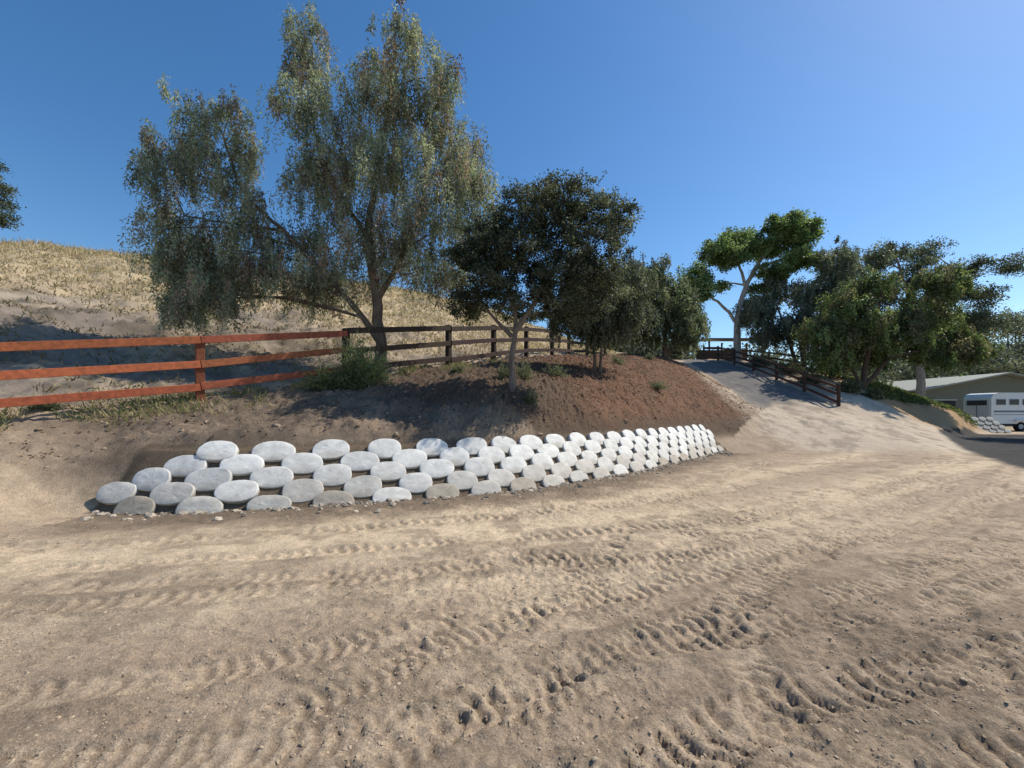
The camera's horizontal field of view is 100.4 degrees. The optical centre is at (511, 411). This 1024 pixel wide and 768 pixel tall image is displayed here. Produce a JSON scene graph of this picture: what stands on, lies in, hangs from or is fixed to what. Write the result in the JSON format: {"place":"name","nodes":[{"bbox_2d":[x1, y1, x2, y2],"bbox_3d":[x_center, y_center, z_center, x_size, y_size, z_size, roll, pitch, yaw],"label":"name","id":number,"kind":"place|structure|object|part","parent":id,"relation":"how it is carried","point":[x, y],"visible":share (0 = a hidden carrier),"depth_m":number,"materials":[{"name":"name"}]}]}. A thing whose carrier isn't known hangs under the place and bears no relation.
{"place":"outdoors","nodes":[
{"label":"outdoors","id":0,"kind":"place"},
{"bbox_2d":[0,243,1023,767],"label":"ground","id":1,"kind":"structure","parent":0,"point":[256,583],"depth_m":4.10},
{"bbox_2d":[0,157,26,230],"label":"oak tree","id":2,"kind":"object","parent":1,"relation":"on","point":[7,218],"visible":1,"depth_m":26.62,"materials":[{"name":"green plant"}]},
{"bbox_2d":[20,394,69,411],"bbox_3d":[-9.314,-0.162,8.545,0.647,0.405,0.660,0,0,0],"label":"shrub","id":3,"kind":"object","parent":1,"relation":"on","point":[46,407],"visible":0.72,"depth_m":8.40,"materials":[{"name":"green plant"}]},
{"bbox_2d":[0,358,506,445],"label":"weeds","id":4,"kind":"object","parent":1,"relation":"on","point":[148,402],"visible":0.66,"depth_m":9.22,"materials":[{"name":"green plant"}]},
{"bbox_2d":[0,325,606,407],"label":"wooden fence","id":5,"kind":"object","parent":1,"relation":"on","point":[200,364],"visible":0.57,"depth_m":9.81,"materials":[{"name":"brown wood"}]},
{"bbox_2d":[0,236,616,392],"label":"dry grass","id":6,"kind":"structure","parent":1,"relation":"on","point":[46,246],"depth_m":20.98,"materials":[{"name":"beige plant"}]},
{"bbox_2d":[117,0,500,369],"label":"pepper tree","id":7,"kind":"object","parent":1,"relation":"on","point":[206,273],"visible":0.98,"depth_m":13.06,"materials":[{"name":"green plant"}]},
{"bbox_2d":[297,358,341,391],"bbox_3d":[-4.934,-0.910,11.014,1.175,0.947,1.188,0,0,-40],"label":"pepper shrub","id":8,"kind":"object","parent":1,"relation":"on","point":[317,383],"visible":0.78,"depth_m":10.93,"materials":[{"name":"green plant"}]},
{"bbox_2d":[316,329,399,390],"bbox_3d":[-3.998,-1.283,11.367,2.137,1.887,1.961,0,0,0],"label":"pepper shrub","id":9,"kind":"object","parent":1,"relation":"on","point":[360,371],"visible":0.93,"depth_m":10.99,"materials":[{"name":"green plant"}]},
{"bbox_2d":[1,354,760,467],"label":"bank stones","id":10,"kind":"object","parent":1,"relation":"on","point":[387,413],"visible":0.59,"depth_m":10.68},
{"bbox_2d":[15,353,764,464],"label":"bark mulch","id":11,"kind":"object","parent":1,"relation":"on","point":[550,376],"visible":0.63,"depth_m":16.37,"materials":[{"name":"brown plant"}]},
{"bbox_2d":[79,449,733,521],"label":"gravel","id":12,"kind":"structure","parent":1,"relation":"on","point":[216,518],"depth_m":7.35,"materials":[{"name":"grey gravel"}]},
{"bbox_2d":[96,424,723,514],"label":"retaining wall","id":13,"kind":"structure","parent":1,"relation":"on","point":[164,490],"depth_m":7.96,"materials":[{"name":"paint"}]},
{"bbox_2d":[447,364,468,373],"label":"shrub","id":14,"kind":"object","parent":1,"relation":"on","point":[458,369],"visible":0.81,"depth_m":13.21,"materials":[{"name":"green plant"}]},
{"bbox_2d":[494,361,508,378],"bbox_3d":[-0.234,-1.136,12.170,0.643,0.618,0.622,0,0,-27],"label":"shrub","id":15,"kind":"object","parent":1,"relation":"on","point":[503,372],"visible":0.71,"depth_m":12.14,"materials":[{"name":"green plant"}]},
{"bbox_2d":[0,469,1023,767],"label":"dirt clods","id":16,"kind":"object","parent":1,"relation":"on","point":[578,743],"visible":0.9,"depth_m":2.42,"materials":[{"name":"soil"}]},
{"bbox_2d":[515,358,537,382],"bbox_3d":[0.361,-1.128,12.267,0.722,0.830,0.829,0,0,-18],"label":"shrub","id":17,"kind":"object","parent":1,"relation":"on","point":[521,373],"visible":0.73,"depth_m":12.16,"materials":[{"name":"green plant"}]},
{"bbox_2d":[522,388,539,404],"bbox_3d":[0.497,-0.344,11.032,0.489,0.525,0.550,0,0,0],"label":"shrub","id":18,"kind":"object","parent":1,"relation":"on","point":[530,398],"visible":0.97,"depth_m":10.96,"materials":[{"name":"green plant"}]},
{"bbox_2d":[435,168,646,391],"bbox_3d":[0.766,-3.587,11.375,5.550,6.261,3.068,0,0,0],"label":"oak tree","id":19,"kind":"object","parent":1,"relation":"on","point":[485,263],"visible":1,"depth_m":10.97,"materials":[{"name":"green plant"}]},
{"bbox_2d":[543,360,568,376],"bbox_3d":[1.534,-1.413,14.538,1.019,0.714,0.965,0,0,18],"label":"shrub","id":20,"kind":"object","parent":1,"relation":"on","point":[556,370],"visible":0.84,"depth_m":14.53,"materials":[{"name":"green plant"}]},
{"bbox_2d":[534,246,662,372],"bbox_3d":[3.466,-4.161,17.321,5.307,5.335,3.194,0,0,0],"label":"oak tree","id":21,"kind":"object","parent":1,"relation":"on","point":[616,328],"visible":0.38,"depth_m":16.85,"materials":[{"name":"green plant"}]},
{"bbox_2d":[605,353,628,363],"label":"shrub","id":22,"kind":"object","parent":1,"relation":"on","point":[619,361],"visible":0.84,"depth_m":20.96,"materials":[{"name":"green plant"}]},
{"bbox_2d":[643,352,657,360],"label":"shrub","id":23,"kind":"object","parent":1,"relation":"on","point":[649,356],"visible":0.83,"depth_m":24.84,"materials":[{"name":"green plant"}]},
{"bbox_2d":[647,379,670,389],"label":"shrub","id":24,"kind":"object","parent":1,"relation":"on","point":[659,385],"visible":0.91,"depth_m":17.52,"materials":[{"name":"green plant"}]},
{"bbox_2d":[607,253,711,357],"bbox_3d":[10.137,-7.362,30.152,8.928,7.649,5.425,0,0,-10],"label":"pepper tree","id":25,"kind":"object","parent":1,"relation":"on","point":[677,304],"visible":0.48,"depth_m":29.06,"materials":[{"name":"green plant"}]},
{"bbox_2d":[696,338,762,360],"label":"horse shelter","id":26,"kind":"object","parent":1,"relation":"on","point":[699,355],"visible":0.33,"depth_m":47.93,"materials":[{"name":"brown wood"}]},
{"bbox_2d":[676,207,830,361],"bbox_3d":[22.701,-11.458,40.035,13.631,14.089,6.719,0,0,0],"label":"sycamore tree","id":27,"kind":"object","parent":1,"relation":"on","point":[796,229],"visible":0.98,"depth_m":38.83,"materials":[{"name":"green plant"}]},
{"bbox_2d":[746,349,774,366],"bbox_3d":[21.156,-4.427,36.405,2.365,1.778,2.288,0,0,-44],"label":"brush","id":28,"kind":"object","parent":1,"relation":"on","point":[762,362],"visible":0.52,"depth_m":36.19,"materials":[{"name":"green plant"}]},
{"bbox_2d":[705,347,831,378],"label":"wooden fence","id":29,"kind":"object","parent":1,"relation":"on","point":[769,357],"visible":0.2,"depth_m":41.47,"materials":[{"name":"brown wood"}]},
{"bbox_2d":[703,346,840,405],"bbox_3d":[19.577,-3.324,34.600,0.196,6.623,18.150,0,0,0],"label":"wooden fence","id":30,"kind":"object","parent":1,"relation":"on","point":[805,375],"visible":0.91,"depth_m":31.07,"materials":[{"name":"brown wood"}]},
{"bbox_2d":[772,354,805,374],"bbox_3d":[21.605,-3.603,33.501,2.723,1.864,2.444,0,0,0],"label":"brush","id":31,"kind":"object","parent":1,"relation":"on","point":[789,364],"visible":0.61,"depth_m":33.20,"materials":[{"name":"green plant"}]},
{"bbox_2d":[728,235,871,367],"bbox_3d":[26.378,-9.290,38.634,11.952,11.777,8.156,0,0,0],"label":"olive tree","id":32,"kind":"object","parent":1,"relation":"on","point":[757,314],"visible":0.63,"depth_m":37.41,"materials":[{"name":"green plant"}]},
{"bbox_2d":[794,367,828,383],"bbox_3d":[21.243,-2.506,30.581,2.028,1.482,2.319,0,0,0],"label":"brush","id":33,"kind":"object","parent":1,"relation":"on","point":[814,374],"visible":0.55,"depth_m":30.15,"materials":[{"name":"green plant"}]},
{"bbox_2d":[600,306,1023,384],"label":"distant trees","id":34,"kind":"object","parent":1,"relation":"on","point":[1010,358],"visible":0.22,"depth_m":70.91,"materials":[{"name":"green plant"}]},
{"bbox_2d":[834,376,865,394],"bbox_3d":[22.389,-1.740,28.354,1.847,1.337,1.882,0,0,-32],"label":"brush","id":35,"kind":"object","parent":1,"relation":"on","point":[849,387],"visible":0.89,"depth_m":28.09,"materials":[{"name":"green plant"}]},
{"bbox_2d":[860,387,886,399],"bbox_3d":[23.647,-1.128,27.919,1.549,1.030,1.554,0,0,0],"label":"brush","id":36,"kind":"object","parent":1,"relation":"on","point":[875,394],"visible":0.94,"depth_m":27.64,"materials":[{"name":"green plant"}]},
{"bbox_2d":[769,363,978,425],"bbox_3d":[30.734,-1.856,35.591,12.831,5.957,13.184,0,0,0],"label":"ivy groundcover","id":37,"kind":"object","parent":1,"relation":"on","point":[894,389],"visible":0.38,"depth_m":30.95,"materials":[{"name":"green plant"}]},
{"bbox_2d":[789,260,1005,388],"bbox_3d":[27.576,-6.134,30.303,14.108,9.389,6.863,0,0,0],"label":"pepper tree","id":38,"kind":"object","parent":1,"relation":"on","point":[880,340],"visible":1,"depth_m":29.61,"materials":[{"name":"green plant"}]},
{"bbox_2d":[840,234,1023,395],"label":"eucalyptus tree","id":39,"kind":"object","parent":1,"relation":"on","point":[881,258],"visible":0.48,"depth_m":44.95,"materials":[{"name":"green plant"}]},
{"bbox_2d":[883,372,1023,425],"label":"barn","id":40,"kind":"structure","parent":1,"relation":"on","point":[953,391],"depth_m":47.00,"materials":[{"name":"white metal"}]},
{"bbox_2d":[971,417,1011,432],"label":"retaining wall","id":41,"kind":"structure","parent":1,"relation":"on","point":[986,423],"depth_m":31.66,"materials":[{"name":"concrete"}]},
{"bbox_2d":[963,393,1023,430],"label":"horse trailer","id":42,"kind":"object","parent":1,"relation":"on","point":[1004,408],"visible":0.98,"depth_m":34.00,"materials":[{"name":"paint"}]},
{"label":"windows and trim","id":43,"kind":"part","parent":42,"relation":"part of","materials":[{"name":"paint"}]},
{"bbox_2d":[0,0,1023,364],"label":"sky","id":44,"kind":"structure","parent":0,"point":[899,121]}
]}

